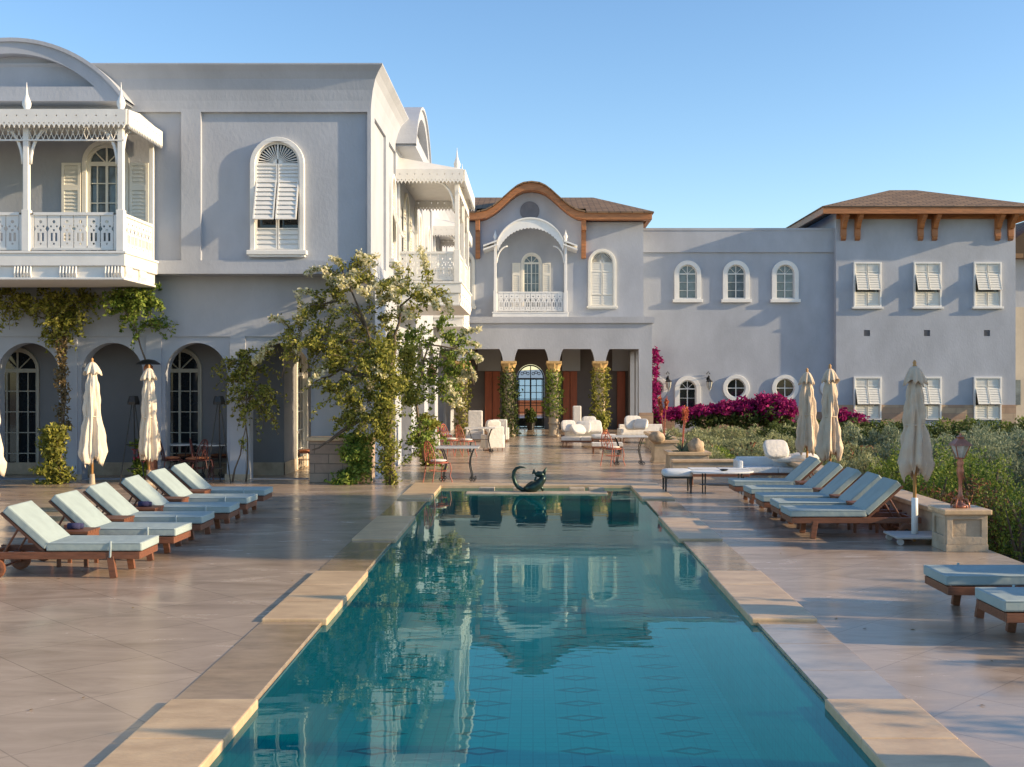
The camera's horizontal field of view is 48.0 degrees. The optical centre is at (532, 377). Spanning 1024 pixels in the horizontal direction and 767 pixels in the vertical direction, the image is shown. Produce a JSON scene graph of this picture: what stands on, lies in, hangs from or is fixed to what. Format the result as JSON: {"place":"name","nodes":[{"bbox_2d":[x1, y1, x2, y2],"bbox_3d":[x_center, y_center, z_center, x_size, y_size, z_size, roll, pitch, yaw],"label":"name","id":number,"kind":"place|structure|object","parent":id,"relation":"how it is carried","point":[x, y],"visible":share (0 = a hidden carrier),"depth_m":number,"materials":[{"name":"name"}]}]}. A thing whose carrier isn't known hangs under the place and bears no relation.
{"place":"outdoors","nodes":[
{"label":"outdoors","id":0,"kind":"place"},
{"bbox_2d":[0,426,1023,766],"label":"pool deck","id":1,"kind":"structure","parent":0,"point":[98,664],"depth_m":11.94,"materials":[{"name":"stone"}]},
{"bbox_2d":[28,422,77,484],"bbox_3d":[-10.450,1.698,25.019,0.993,1.518,0.887,0,0,-28],"label":"leafy bush","id":2,"kind":"object","parent":1,"relation":"on","point":[53,471],"visible":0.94,"depth_m":24.90,"materials":[{"name":"green plant"}]},
{"bbox_2d":[57,527,99,566],"bbox_3d":[-5.600,2.081,14.150,0.400,0.438,0.400,0,0,0],"label":"side table","id":3,"kind":"object","parent":1,"relation":"on","point":[89,531],"visible":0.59,"depth_m":14.04,"materials":[{"name":"brown wood"}]},
{"bbox_2d":[0,500,158,577],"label":"sun lounger","id":4,"kind":"object","parent":1,"relation":"on","point":[40,529],"visible":1,"depth_m":13.23,"materials":[{"name":"white fabric"}]},
{"bbox_2d":[78,358,107,488],"bbox_3d":[-9.179,0.940,24.002,0.559,2.720,0.560,0,0,-38],"label":"umbrella","id":5,"kind":"object","parent":1,"relation":"on","point":[92,444],"visible":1,"depth_m":23.88,"materials":[{"name":"white fabric"}]},
{"bbox_2d":[28,490,191,560],"bbox_3d":[-5.417,1.886,14.783,1.884,0.832,0.764,0,0,2],"label":"sun lounger","id":6,"kind":"object","parent":1,"relation":"on","point":[75,506],"visible":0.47,"depth_m":14.57,"materials":[{"name":"white fabric"}]},
{"bbox_2d":[119,396,144,482],"bbox_3d":[-8.694,1.346,25.151,0.538,1.912,0.514,0,0,0],"label":"patio heater","id":7,"kind":"object","parent":1,"relation":"on","point":[133,401],"visible":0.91,"depth_m":25.02,"materials":[{"name":"metal"}]},
{"bbox_2d":[127,438,147,478],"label":"potted shrub","id":8,"kind":"object","parent":1,"relation":"on","point":[138,464],"visible":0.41,"depth_m":25.30,"materials":[{"name":"green plant"}]},
{"bbox_2d":[64,482,213,546],"bbox_3d":[-5.453,1.886,15.985,1.884,0.832,0.764,0,0,-1],"label":"sun lounger","id":9,"kind":"object","parent":1,"relation":"on","point":[106,498],"visible":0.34,"depth_m":15.78,"materials":[{"name":"white fabric"}]},
{"bbox_2d":[138,364,161,484],"bbox_3d":[-8.325,1.000,25.004,0.482,2.600,0.525,0,0,-41],"label":"umbrella","id":10,"kind":"object","parent":1,"relation":"on","point":[149,447],"visible":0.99,"depth_m":24.89,"materials":[{"name":"white fabric"}]},
{"bbox_2d":[104,475,239,533],"bbox_3d":[-5.406,1.886,17.207,1.884,0.832,0.764,0,0,-2],"label":"sun lounger","id":11,"kind":"object","parent":1,"relation":"on","point":[138,488],"visible":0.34,"depth_m":16.98,"materials":[{"name":"white fabric"}]},
{"bbox_2d":[132,468,257,523],"bbox_3d":[-5.443,1.886,18.493,1.884,0.832,0.764,0,0,1],"label":"sun lounger","id":12,"kind":"object","parent":1,"relation":"on","point":[166,482],"visible":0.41,"depth_m":18.25,"materials":[{"name":"fabric"}]},
{"bbox_2d":[162,463,272,513],"bbox_3d":[-5.465,1.886,19.710,1.884,0.832,0.764,0,0,-1],"label":"sun lounger","id":13,"kind":"object","parent":1,"relation":"on","point":[187,476],"visible":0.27,"depth_m":19.46,"materials":[{"name":"fabric"}]},
{"bbox_2d":[206,396,230,482],"bbox_3d":[-6.854,1.346,25.251,0.538,1.912,0.514,0,0,0],"label":"patio heater","id":14,"kind":"object","parent":1,"relation":"on","point":[219,400],"visible":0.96,"depth_m":25.13,"materials":[{"name":"metal"}]},
{"bbox_2d":[0,37,474,479],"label":"villa","id":15,"kind":"object","parent":1,"relation":"on","point":[225,205],"visible":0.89,"depth_m":25.50,"materials":[{"name":"white paint"}]},
{"bbox_2d":[5,348,39,466],"bbox_3d":[-12.238,0.775,27.285,1.100,3.010,0.170,0,0,0],"label":"french door","id":16,"kind":"structure","parent":15,"relation":"in","point":[22,370],"depth_m":27.36,"materials":[{"name":"white glass"}]},
{"bbox_2d":[0,287,108,373],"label":"climbing vine","id":17,"kind":"object","parent":15,"relation":"attached to","point":[24,300],"visible":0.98,"depth_m":25.50,"materials":[{"name":"green plant"}]},
{"bbox_2d":[51,307,72,446],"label":"climbing vine","id":18,"kind":"object","parent":15,"relation":"attached to","point":[64,393],"visible":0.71,"depth_m":25.66,"materials":[{"name":"green plant"}]},
{"bbox_2d":[61,141,148,250],"bbox_3d":[-9.470,-3.930,25.526,1.920,2.700,0.188,0,0,0],"label":"balcony door","id":19,"kind":"structure","parent":15,"relation":"in","point":[99,168],"depth_m":25.46,"materials":[{"name":"beige paint"}]},
{"bbox_2d":[93,282,178,364],"bbox_3d":[-8.808,-1.127,25.472,1.770,2.466,1.188,0,0,0],"label":"climbing vine","id":20,"kind":"object","parent":15,"relation":"attached to","point":[120,299],"visible":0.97,"depth_m":25.43,"materials":[{"name":"green plant"}]},
{"bbox_2d":[170,348,201,473],"bbox_3d":[-8.388,0.775,27.285,1.100,3.010,0.170,0,0,0],"label":"french door","id":21,"kind":"structure","parent":15,"relation":"in","point":[186,368],"depth_m":27.36,"materials":[{"name":"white glass"}]},
{"bbox_2d":[246,137,307,257],"bbox_3d":[-5.654,-4.000,25.367,1.320,2.660,0.486,0,0,0],"label":"window","id":22,"kind":"structure","parent":15,"relation":"in","point":[277,164],"depth_m":25.44,"materials":[{"name":"white paint"}]},
{"bbox_2d":[295,351,307,469],"bbox_3d":[-5.935,0.735,29.200,0.170,3.070,1.400,0,0,0],"label":"french door","id":23,"kind":"structure","parent":15,"relation":"in","point":[298,374],"depth_m":29.60,"materials":[{"name":"beige paint"}]},
{"bbox_2d":[389,174,404,265],"bbox_3d":[-3.526,-4.025,29.300,0.449,2.350,1.120,0,0,0],"label":"window","id":24,"kind":"structure","parent":15,"relation":"in","point":[394,222],"depth_m":28.92,"materials":[{"name":"white paint"}]},
{"bbox_2d":[403,193,411,275],"bbox_3d":[-3.606,-3.880,32.400,0.188,2.640,2.040,0,0,0],"label":"balcony door","id":25,"kind":"structure","parent":15,"relation":"in","point":[406,196],"depth_m":32.70,"materials":[{"name":"beige paint"}]},
{"bbox_2d":[396,342,427,407],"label":"climbing vine","id":26,"kind":"object","parent":15,"relation":"attached to","point":[410,368],"visible":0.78,"depth_m":27.59,"materials":[{"name":"green plant"}]},
{"bbox_2d":[209,345,288,481],"bbox_3d":[-6.265,0.787,25.493,1.744,3.035,1.118,0,0,0],"label":"climbing vine","id":27,"kind":"object","parent":1,"relation":"on","point":[239,373],"visible":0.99,"depth_m":25.43,"materials":[{"name":"green plant"}]},
{"bbox_2d":[306,436,374,482],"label":"wall","id":28,"kind":"structure","parent":1,"relation":"on","point":[325,460],"depth_m":25.23,"materials":[{"name":"stone"}]},
{"bbox_2d":[324,429,379,484],"bbox_3d":[-3.929,1.816,25.004,1.243,1.420,0.937,0,0,0],"label":"leafy bush","id":29,"kind":"object","parent":1,"relation":"on","point":[356,454],"visible":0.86,"depth_m":24.87,"materials":[{"name":"green plant"}]},
{"bbox_2d":[251,245,453,483],"bbox_3d":[-3.900,-0.296,25.060,4.434,5.207,2.121,0,0,0],"label":"bougainvillea tree","id":30,"kind":"object","parent":1,"relation":"on","point":[339,346],"visible":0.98,"depth_m":24.88,"materials":[{"name":"green plant"}]},
{"bbox_2d":[359,332,410,484],"bbox_3d":[-3.175,0.812,24.832,1.114,3.662,0.925,0,0,0],"label":"climbing vine","id":31,"kind":"object","parent":1,"relation":"on","point":[383,403],"visible":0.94,"depth_m":24.69,"materials":[{"name":"green plant"}]},
{"bbox_2d":[413,412,442,465],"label":"leafy bush","id":32,"kind":"object","parent":1,"relation":"on","point":[435,424],"visible":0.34,"depth_m":30.14,"materials":[{"name":"green plant"}]},
{"bbox_2d":[386,309,483,469],"bbox_3d":[-2.639,0.352,29.076,2.603,4.255,2.235,0,0,34],"label":"climbing vine","id":33,"kind":"object","parent":1,"relation":"on","point":[448,385],"visible":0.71,"depth_m":28.93,"materials":[{"name":"green plant"}]},
{"bbox_2d":[423,441,452,481],"bbox_3d":[-2.107,1.835,25.298,0.566,0.937,0.424,0,0,-38],"label":"chair","id":34,"kind":"object","parent":1,"relation":"on","point":[434,461],"visible":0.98,"depth_m":25.18,"materials":[{"name":"red metal"}]},
{"bbox_2d":[466,410,483,438],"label":"armchair","id":35,"kind":"object","parent":1,"relation":"on","point":[475,418],"visible":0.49,"depth_m":42.21,"materials":[{"name":"white fabric"}]},
{"bbox_2d":[481,426,504,450],"bbox_3d":[-1.267,1.911,36.493,0.647,0.779,0.608,0,0,-20],"label":"armchair","id":36,"kind":"object","parent":1,"relation":"on","point":[497,438],"visible":0.91,"depth_m":36.22,"materials":[{"name":"white fabric"}]},
{"bbox_2d":[95,482,990,766],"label":"pool coping","id":37,"kind":"object","parent":1,"relation":"on","point":[211,710],"visible":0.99,"depth_m":10.45,"materials":[{"name":"stone"}]},
{"bbox_2d":[512,466,546,491],"bbox_3d":[-0.078,2.054,23.300,0.718,0.548,0.280,0,0,0],"label":"cat sculpture","id":38,"kind":"object","parent":37,"relation":"on","point":[535,485],"visible":1,"depth_m":23.26,"materials":[{"name":"green metal"}]},
{"bbox_2d":[210,493,875,766],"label":"pool wall","id":39,"kind":"structure","parent":1,"relation":"in","point":[776,702],"depth_m":11.47,"materials":[{"name":"tile"}]},
{"bbox_2d":[441,181,654,436],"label":"villa","id":40,"kind":"object","parent":1,"relation":"on","point":[556,281],"visible":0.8,"depth_m":53.67,"materials":[{"name":"white paint"}]},
{"bbox_2d":[452,368,473,436],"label":"ivy","id":41,"kind":"object","parent":40,"relation":"attached to","point":[464,407],"visible":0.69,"depth_m":44.75,"materials":[{"name":"green plant"}]},
{"bbox_2d":[496,366,522,436],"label":"ivy","id":42,"kind":"object","parent":40,"relation":"attached to","point":[510,396],"visible":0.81,"depth_m":44.76,"materials":[{"name":"green plant"}]},
{"bbox_2d":[517,365,543,427],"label":"iron door","id":43,"kind":"structure","parent":40,"relation":"in","point":[530,378],"depth_m":52.08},
{"bbox_2d":[512,252,550,311],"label":"balcony door","id":44,"kind":"structure","parent":40,"relation":"in","point":[530,275],"depth_m":54.96,"materials":[{"name":"beige paint"}]},
{"bbox_2d":[541,369,566,436],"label":"ivy","id":45,"kind":"object","parent":40,"relation":"attached to","point":[549,400],"visible":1,"depth_m":44.76,"materials":[{"name":"green plant"}]},
{"bbox_2d":[588,366,613,424],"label":"ivy","id":46,"kind":"object","parent":40,"relation":"attached to","point":[593,390],"visible":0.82,"depth_m":44.79,"materials":[{"name":"green plant"}]},
{"bbox_2d":[587,249,617,308],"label":"window","id":47,"kind":"structure","parent":40,"relation":"in","point":[602,262],"depth_m":54.94,"materials":[{"name":"beige paint"}]},
{"bbox_2d":[652,346,664,423],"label":"bougainvillea","id":48,"kind":"object","parent":40,"relation":"attached to","point":[656,388],"visible":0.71,"depth_m":56.27,"materials":[{"name":"purple plant"}]},
{"bbox_2d":[561,430,601,446],"bbox_3d":[1.644,1.980,38.525,1.275,0.640,1.156,0,0,8],"label":"daybed","id":49,"kind":"object","parent":1,"relation":"on","point":[572,437],"visible":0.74,"depth_m":38.03,"materials":[{"name":"white fabric"}]},
{"bbox_2d":[617,424,662,442],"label":"daybed","id":50,"kind":"object","parent":1,"relation":"on","point":[622,430],"visible":0.36,"depth_m":41.27,"materials":[{"name":"white fabric"}]},
{"bbox_2d":[649,438,678,462],"bbox_3d":[3.588,1.990,31.500,0.720,0.620,0.900,0,0,0],"label":"planter","id":51,"kind":"object","parent":1,"relation":"on","point":[658,454],"visible":0.62,"depth_m":31.10,"materials":[{"name":"stone"}]},
{"bbox_2d":[661,468,692,492],"bbox_3d":[2.905,2.065,23.200,0.600,0.470,0.550,0,0,0],"label":"ottoman","id":52,"kind":"object","parent":1,"relation":"on","point":[677,473],"visible":0.96,"depth_m":22.96,"materials":[{"name":"fabric"}]},
{"bbox_2d":[663,450,710,468],"bbox_3d":[3.803,2.050,28.400,1.050,0.500,1.000,0,0,0],"label":"planter","id":53,"kind":"object","parent":1,"relation":"on","point":[671,454],"visible":0.52,"depth_m":27.95,"materials":[{"name":"stone"}]},
{"bbox_2d":[671,459,732,468],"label":"wall","id":54,"kind":"structure","parent":1,"relation":"on","point":[683,463],"depth_m":27.25,"materials":[{"name":"stone"}]},
{"bbox_2d":[688,467,749,484],"bbox_3d":[4.022,2.128,25.000,1.275,0.344,0.552,0,0,0],"label":"bench","id":55,"kind":"object","parent":1,"relation":"on","point":[717,475],"visible":0.45,"depth_m":24.72,"materials":[{"name":"white wood"}]},
{"bbox_2d":[690,470,753,493],"bbox_3d":[3.764,2.075,22.900,1.260,0.450,0.689,0,0,0],"label":"coffee table","id":56,"kind":"object","parent":1,"relation":"on","point":[738,472],"visible":0.86,"depth_m":22.75,"materials":[{"name":"white wood"}]},
{"bbox_2d":[733,456,793,477],"bbox_3d":[5.315,2.028,25.425,1.674,0.544,0.731,0,0,0],"label":"daybed","id":57,"kind":"object","parent":1,"relation":"on","point":[761,465],"visible":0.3,"depth_m":25.42,"materials":[{"name":"white fabric"}]},
{"bbox_2d":[763,440,788,458],"bbox_3d":[5.325,1.560,25.200,0.550,0.408,0.346,0,0,-8],"label":"cushion","id":58,"kind":"object","parent":57,"relation":"on","point":[774,449],"visible":1,"depth_m":25.12,"materials":[{"name":"white fabric"}]},
{"bbox_2d":[728,456,822,503],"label":"sun lounger","id":59,"kind":"object","parent":1,"relation":"on","point":[806,467],"visible":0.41,"depth_m":21.10,"materials":[{"name":"fabric"}]},
{"bbox_2d":[743,461,844,511],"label":"sun lounger","id":60,"kind":"object","parent":1,"relation":"on","point":[826,474],"visible":0.38,"depth_m":19.75,"materials":[{"name":"fabric"}]},
{"bbox_2d":[795,368,818,458],"bbox_3d":[5.720,1.045,24.000,0.700,2.510,0.640,0,0,0],"label":"umbrella","id":61,"kind":"object","parent":1,"relation":"on","point":[807,428],"visible":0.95,"depth_m":23.91,"materials":[{"name":"beige fabric"}]},
{"bbox_2d":[755,467,862,521],"bbox_3d":[4.617,1.886,18.765,1.884,0.832,0.764,0,0,0],"label":"sun lounger","id":62,"kind":"object","parent":1,"relation":"on","point":[844,480],"visible":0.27,"depth_m":18.52,"materials":[{"name":"fabric"}]},
{"bbox_2d":[815,364,843,461],"bbox_3d":[5.500,1.020,21.300,0.700,2.560,0.640,0,0,0],"label":"umbrella","id":63,"kind":"object","parent":1,"relation":"on","point":[829,443],"visible":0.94,"depth_m":21.20,"materials":[{"name":"beige fabric"}]},
{"bbox_2d":[770,472,901,528],"bbox_3d":[4.662,1.886,17.800,1.884,0.832,0.764,0,0,1],"label":"sun lounger","id":64,"kind":"object","parent":1,"relation":"on","point":[861,486],"visible":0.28,"depth_m":17.60,"materials":[{"name":"white fabric"}]},
{"bbox_2d":[781,477,920,538],"bbox_3d":[4.615,1.886,16.790,1.884,0.832,0.764,0,0,-1],"label":"sun lounger","id":65,"kind":"object","parent":1,"relation":"on","point":[872,501],"visible":0.94,"depth_m":16.47,"materials":[{"name":"white fabric"}]},
{"bbox_2d":[774,462,949,530],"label":"wall","id":66,"kind":"structure","parent":1,"relation":"on","point":[901,499],"depth_m":17.35,"materials":[{"name":"stone"}]},
{"bbox_2d":[883,360,934,544],"bbox_3d":[5.330,1.025,16.060,0.700,2.550,0.640,0,0,0],"label":"umbrella","id":67,"kind":"object","parent":1,"relation":"on","point":[915,458],"visible":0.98,"depth_m":15.96,"materials":[{"name":"beige fabric"}]},
{"bbox_2d":[928,505,991,551],"bbox_3d":[5.740,2.020,15.475,0.640,0.560,0.630,0,0,0],"label":"pedestal","id":68,"kind":"object","parent":1,"relation":"on","point":[959,529],"visible":1,"depth_m":15.21,"materials":[{"name":"stone"}]},
{"bbox_2d":[948,433,972,507],"bbox_3d":[5.740,1.240,15.450,0.250,1.000,0.250,0,0,0],"label":"lantern","id":69,"kind":"object","parent":68,"relation":"on","point":[960,445],"visible":1,"depth_m":15.41,"materials":[{"name":"orange metal"}]},
{"bbox_2d":[923,563,1023,618],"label":"sun lounger","id":70,"kind":"object","parent":1,"relation":"on","point":[957,581],"visible":0.86,"depth_m":11.06,"materials":[{"name":"white fabric"}]},
{"bbox_2d":[975,585,1023,632],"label":"sun lounger","id":71,"kind":"object","parent":1,"relation":"on","point":[1005,604],"visible":1,"depth_m":10.01,"materials":[{"name":"white fabric"}]},
{"bbox_2d":[0,0,1023,370],"label":"sky","id":72,"kind":"structure","parent":0,"point":[690,113],"materials":[{"name":"blue"}]},
{"bbox_2d":[518,380,542,399],"bbox_3d":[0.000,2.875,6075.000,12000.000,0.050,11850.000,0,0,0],"label":"sea","id":73,"kind":"structure","parent":0,"point":[533,389],"depth_m":285.01,"materials":[{"name":"liquid"}]},
{"bbox_2d":[436,488,639,501],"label":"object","id":74,"kind":"structure","parent":0,"point":[457,491],"depth_m":23.40,"materials":[{"name":"beige stone"}]},
{"bbox_2d":[313,543,765,766],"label":"pool floor","id":75,"kind":"structure","parent":0,"point":[537,655],"depth_m":13.48,"materials":[{"name":"teal tile"}]},
{"bbox_2d":[643,228,834,432],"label":"villa wing","id":76,"kind":"structure","parent":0,"point":[742,312],"depth_m":57.00,"materials":[{"name":"white paint"}]},
{"bbox_2d":[673,260,702,302],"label":"window","id":77,"kind":"structure","parent":76,"relation":"in","point":[685,272],"depth_m":57.03,"materials":[{"name":"white paint"}]},
{"bbox_2d":[675,376,700,406],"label":"window","id":78,"kind":"structure","parent":76,"relation":"in","point":[687,393],"depth_m":57.03,"materials":[{"name":"white paint"}]},
{"bbox_2d":[721,260,751,302],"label":"window","id":79,"kind":"structure","parent":76,"relation":"in","point":[736,282],"depth_m":57.03,"materials":[{"name":"white paint"}]},
{"bbox_2d":[723,375,749,400],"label":"round window","id":80,"kind":"structure","parent":76,"relation":"in","point":[733,387],"depth_m":57.03,"materials":[{"name":"white paint"}]},
{"bbox_2d":[770,260,800,302],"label":"window","id":81,"kind":"structure","parent":76,"relation":"in","point":[785,282],"depth_m":57.03,"materials":[{"name":"white paint"}]},
{"bbox_2d":[772,375,798,399],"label":"round window","id":82,"kind":"structure","parent":76,"relation":"in","point":[781,384],"depth_m":57.03,"materials":[{"name":"white paint"}]},
{"bbox_2d":[684,433,1023,562],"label":"garden soil","id":83,"kind":"structure","parent":0,"point":[1007,555],"depth_m":19.19,"materials":[{"name":"brown soil"}]},
{"bbox_2d":[640,429,795,452],"bbox_3d":[7.313,2.345,39.436,7.317,1.179,3.313,0,0,0],"label":"lavender row","id":84,"kind":"object","parent":83,"relation":"on","point":[738,442],"visible":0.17,"depth_m":39.18,"materials":[{"name":"green plant"}]},
{"bbox_2d":[658,390,798,430],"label":"bougainvillea","id":85,"kind":"object","parent":83,"relation":"on","point":[760,411],"visible":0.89,"depth_m":53.41,"materials":[{"name":"purple plant"}]},
{"bbox_2d":[665,421,877,442],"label":"lavender row","id":86,"kind":"object","parent":83,"relation":"on","point":[726,433],"visible":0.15,"depth_m":45.37,"materials":[{"name":"green plant"}]},
{"bbox_2d":[677,439,878,461],"bbox_3d":[7.252,2.366,34.126,6.204,1.108,2.339,0,0,0],"label":"lavender row","id":87,"kind":"object","parent":83,"relation":"on","point":[850,451],"visible":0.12,"depth_m":33.79,"materials":[{"name":"green plant"}]},
{"bbox_2d":[705,439,899,473],"bbox_3d":[6.747,2.257,29.944,6.162,1.359,2.115,0,0,0],"label":"lavender row","id":88,"kind":"object","parent":83,"relation":"on","point":[756,450],"visible":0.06,"depth_m":29.65,"materials":[{"name":"green plant"}]},
{"bbox_2d":[838,407,869,427],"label":"bougainvillea","id":89,"kind":"object","parent":83,"relation":"on","point":[845,414],"visible":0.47,"depth_m":54.24,"materials":[{"name":"pink plant"}]},
{"bbox_2d":[753,419,1013,446],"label":"bush row","id":90,"kind":"object","parent":83,"relation":"on","point":[792,432],"visible":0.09,"depth_m":42.26,"materials":[{"name":"green plant"}]},
{"bbox_2d":[769,416,1023,437],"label":"bush row","id":91,"kind":"object","parent":83,"relation":"on","point":[965,422],"visible":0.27,"depth_m":50.38,"materials":[{"name":"green plant"}]},
{"bbox_2d":[831,449,992,483],"bbox_3d":[8.739,2.260,26.486,3.845,1.404,1.752,0,0,7],"label":"lavender row","id":92,"kind":"object","parent":83,"relation":"on","point":[860,464],"visible":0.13,"depth_m":26.36,"materials":[{"name":"green plant"}]},
{"bbox_2d":[841,419,1023,460],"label":"rosemary row","id":93,"kind":"object","parent":83,"relation":"on","point":[858,440],"visible":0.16,"depth_m":36.40,"materials":[{"name":"green plant"}]},
{"bbox_2d":[865,438,1017,537],"bbox_3d":[7.368,2.060,21.054,2.100,1.902,4.103,0,0,0],"label":"hedge","id":94,"kind":"object","parent":83,"relation":"on","point":[948,484],"visible":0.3,"depth_m":20.18,"materials":[{"name":"green plant"}]},
{"bbox_2d":[865,415,1023,434],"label":"bush row","id":95,"kind":"object","parent":83,"relation":"on","point":[974,421],"visible":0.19,"depth_m":52.88,"materials":[{"name":"green plant"}]},
{"bbox_2d":[875,420,1023,483],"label":"rosemary row","id":96,"kind":"object","parent":83,"relation":"on","point":[1019,451],"visible":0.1,"depth_m":28.99,"materials":[{"name":"green plant"}]},
{"bbox_2d":[919,474,1021,550],"bbox_3d":[6.914,2.236,18.185,1.744,1.429,1.778,0,0,0],"label":"bush row","id":97,"kind":"object","parent":83,"relation":"on","point":[966,496],"visible":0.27,"depth_m":17.98,"materials":[{"name":"green plant"}]},
{"bbox_2d":[942,423,1023,508],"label":"rosemary row","id":98,"kind":"object","parent":83,"relation":"on","point":[1019,471],"visible":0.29,"depth_m":22.83,"materials":[{"name":"green plant"}]},
{"bbox_2d":[967,475,1023,561],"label":"hedge","id":99,"kind":"object","parent":83,"relation":"on","point":[1015,550],"visible":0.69,"depth_m":17.22,"materials":[{"name":"green plant"}]},
{"bbox_2d":[786,190,1023,429],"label":"villa tower","id":100,"kind":"structure","parent":0,"point":[926,280],"depth_m":56.60,"materials":[{"name":"white paint"}]},
{"bbox_2d":[853,377,880,419],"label":"window","id":101,"kind":"structure","parent":100,"relation":"in","point":[866,394],"depth_m":56.54,"materials":[{"name":"white paint"}]},
{"bbox_2d":[852,262,882,308],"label":"window","id":102,"kind":"structure","parent":100,"relation":"in","point":[866,282],"depth_m":56.54,"materials":[{"name":"white paint"}]},
{"bbox_2d":[912,262,943,308],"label":"window","id":103,"kind":"structure","parent":100,"relation":"in","point":[926,282],"depth_m":56.52,"materials":[{"name":"white paint"}]},
{"bbox_2d":[922,377,941,419],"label":"window","id":104,"kind":"structure","parent":100,"relation":"in","point":[932,395],"depth_m":56.52,"materials":[{"name":"white paint"}]},
{"bbox_2d":[973,377,1001,419],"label":"window","id":105,"kind":"structure","parent":100,"relation":"in","point":[986,394],"depth_m":56.54,"materials":[{"name":"white paint"}]},
{"bbox_2d":[972,262,1003,308],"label":"window","id":106,"kind":"structure","parent":100,"relation":"in","point":[986,282],"depth_m":56.54,"materials":[{"name":"white paint"}]},
{"bbox_3d":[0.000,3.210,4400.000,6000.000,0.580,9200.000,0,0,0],"label":"ground","id":107,"kind":"structure","parent":0,"visible":0},
{"bbox_2d":[1016,222,1023,422],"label":"outbuilding","id":108,"kind":"structure","parent":107,"relation":"on","point":[1019,319],"depth_m":60.00,"materials":[{"name":"beige paint"}]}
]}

